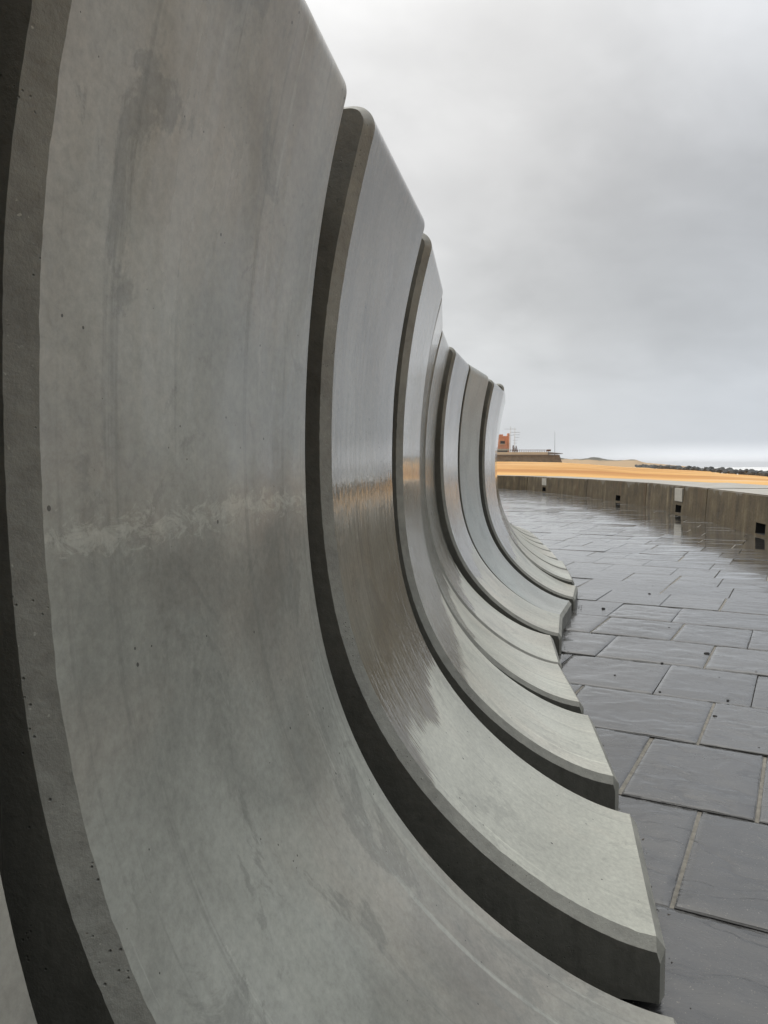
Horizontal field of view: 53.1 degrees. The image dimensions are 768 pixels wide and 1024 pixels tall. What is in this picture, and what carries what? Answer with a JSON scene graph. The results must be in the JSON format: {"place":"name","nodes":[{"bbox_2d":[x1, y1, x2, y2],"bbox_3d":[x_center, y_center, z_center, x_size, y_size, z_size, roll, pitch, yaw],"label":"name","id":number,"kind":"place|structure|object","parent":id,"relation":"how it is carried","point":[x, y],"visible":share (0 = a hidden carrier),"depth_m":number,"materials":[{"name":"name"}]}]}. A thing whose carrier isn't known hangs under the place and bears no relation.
{"place":"outdoors","nodes":[
{"label":"outdoors","id":0,"kind":"place"},
{"bbox_2d":[305,0,767,467],"label":"sky","id":1,"kind":"structure","parent":0,"point":[587,180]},
{"bbox_2d":[561,457,685,468],"bbox_3d":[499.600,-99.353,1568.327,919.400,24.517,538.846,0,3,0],"label":"hills","id":2,"kind":"structure","parent":0,"point":[606,462],"depth_m":1457.53,"materials":[{"name":"beige sand"}]},
{"bbox_2d":[497,462,767,528],"bbox_3d":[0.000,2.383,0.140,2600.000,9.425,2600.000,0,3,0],"label":"beach","id":3,"kind":"structure","parent":0,"point":[552,469],"depth_m":73.48,"materials":[{"name":"beige sand"}]},
{"bbox_2d":[497,449,561,462],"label":"terrace","id":4,"kind":"structure","parent":3,"relation":"on","point":[528,456],"depth_m":328.64,"materials":[{"name":"grey concrete"}]},
{"bbox_2d":[497,433,509,451],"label":"building","id":5,"kind":"structure","parent":4,"relation":"on","point":[503,443],"depth_m":334.70,"materials":[{"name":"orange brick"}]},
{"bbox_2d":[498,489,767,1023],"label":"pavement","id":6,"kind":"structure","parent":0,"point":[690,772],"depth_m":3.54,"materials":[{"name":"stone"}]},
{"bbox_2d":[0,875,36,1023],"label":"wave wall panel","id":7,"kind":"structure","parent":6,"relation":"on","point":[15,1005],"depth_m":0.52,"materials":[{"name":"concrete"}]},
{"bbox_2d":[0,0,676,1023],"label":"wave wall panel","id":8,"kind":"structure","parent":6,"relation":"on","point":[200,822],"depth_m":0.89,"materials":[{"name":"concrete"}]},
{"bbox_2d":[305,106,665,1003],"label":"wave wall panel","id":9,"kind":"structure","parent":6,"relation":"on","point":[525,852],"depth_m":1.68,"materials":[{"name":"concrete"}]},
{"bbox_2d":[424,331,561,668],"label":"wave wall panel","id":10,"kind":"structure","parent":6,"relation":"on","point":[513,634],"depth_m":4.09,"materials":[{"name":"concrete"}]},
{"bbox_2d":[435,347,561,653],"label":"wave wall panel","id":11,"kind":"structure","parent":6,"relation":"on","point":[488,586],"depth_m":4.70,"materials":[{"name":"concrete"}]},
{"bbox_2d":[419,299,583,713],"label":"wave wall panel","id":12,"kind":"structure","parent":6,"relation":"on","point":[546,681],"depth_m":3.36,"materials":[{"name":"concrete"}]},
{"bbox_2d":[392,233,618,810],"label":"wave wall panel","id":13,"kind":"structure","parent":6,"relation":"on","point":[562,747],"depth_m":2.50,"materials":[{"name":"concrete"}]},
{"bbox_2d":[497,475,527,489],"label":"parapet block","id":14,"kind":"structure","parent":6,"relation":"on","point":[516,482],"depth_m":37.60,"materials":[{"name":"concrete"}]},
{"bbox_2d":[458,364,571,631],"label":"wave wall panel","id":15,"kind":"structure","parent":6,"relation":"on","point":[504,571],"depth_m":5.49,"materials":[{"name":"concrete"}]},
{"bbox_2d":[509,522,532,533],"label":"wave wall panel","id":16,"kind":"structure","parent":6,"relation":"on","point":[527,531],"depth_m":11.41,"materials":[{"name":"concrete"}]},
{"bbox_2d":[510,523,537,538],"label":"wave wall panel","id":17,"kind":"structure","parent":6,"relation":"on","point":[529,534],"depth_m":10.68,"materials":[{"name":"concrete"}]},
{"bbox_2d":[512,526,542,544],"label":"wave wall panel","id":18,"kind":"structure","parent":6,"relation":"on","point":[535,540],"depth_m":10.02,"materials":[{"name":"concrete"}]},
{"bbox_2d":[479,379,577,609],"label":"wave wall panel","id":19,"kind":"structure","parent":6,"relation":"on","point":[519,562],"depth_m":6.16,"materials":[{"name":"concrete"}]},
{"bbox_2d":[496,399,567,570],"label":"wave wall panel","id":20,"kind":"structure","parent":6,"relation":"on","point":[552,562],"depth_m":7.63,"materials":[{"name":"concrete"}]},
{"bbox_2d":[513,528,550,551],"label":"wave wall panel","id":21,"kind":"structure","parent":6,"relation":"on","point":[543,547],"depth_m":9.19,"materials":[{"name":"concrete"}]},
{"bbox_2d":[495,384,573,584],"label":"wave wall panel","id":22,"kind":"structure","parent":6,"relation":"on","point":[561,575],"depth_m":6.89,"materials":[{"name":"concrete"}]},
{"bbox_2d":[519,535,557,559],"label":"wave wall panel","id":23,"kind":"structure","parent":6,"relation":"on","point":[548,554],"depth_m":8.49,"materials":[{"name":"concrete"}]},
{"bbox_2d":[527,476,618,496],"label":"parapet block","id":24,"kind":"structure","parent":6,"relation":"on","point":[573,486],"depth_m":31.45,"materials":[{"name":"concrete"}]},
{"bbox_2d":[586,479,708,505],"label":"parapet block","id":25,"kind":"structure","parent":6,"relation":"on","point":[630,491],"depth_m":24.06,"materials":[{"name":"concrete"}]},
{"bbox_2d":[645,483,767,519],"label":"parapet block","id":26,"kind":"structure","parent":6,"relation":"on","point":[688,499],"depth_m":17.91,"materials":[{"name":"concrete"}]},
{"bbox_2d":[705,488,767,538],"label":"parapet block","id":27,"kind":"structure","parent":6,"relation":"on","point":[744,510],"depth_m":13.42,"materials":[{"name":"concrete"}]},
{"bbox_2d":[561,572,738,1008],"bbox_3d":[2.395,0.824,4.623,2.756,0.011,8.758,1,3,9],"label":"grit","id":28,"kind":"object","parent":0,"point":[639,710],"visible":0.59,"depth_m":4.95,"materials":[{"name":"gravel"}]},
{"label":"sea","id":29,"kind":"structure","parent":0,"visible":0},
{"bbox_2d":[702,467,767,470],"bbox_3d":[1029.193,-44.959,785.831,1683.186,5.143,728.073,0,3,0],"label":"surf","id":30,"kind":"structure","parent":29,"relation":"on","point":[755,468],"depth_m":681.71,"materials":[{"name":"white liquid"}]}
]}

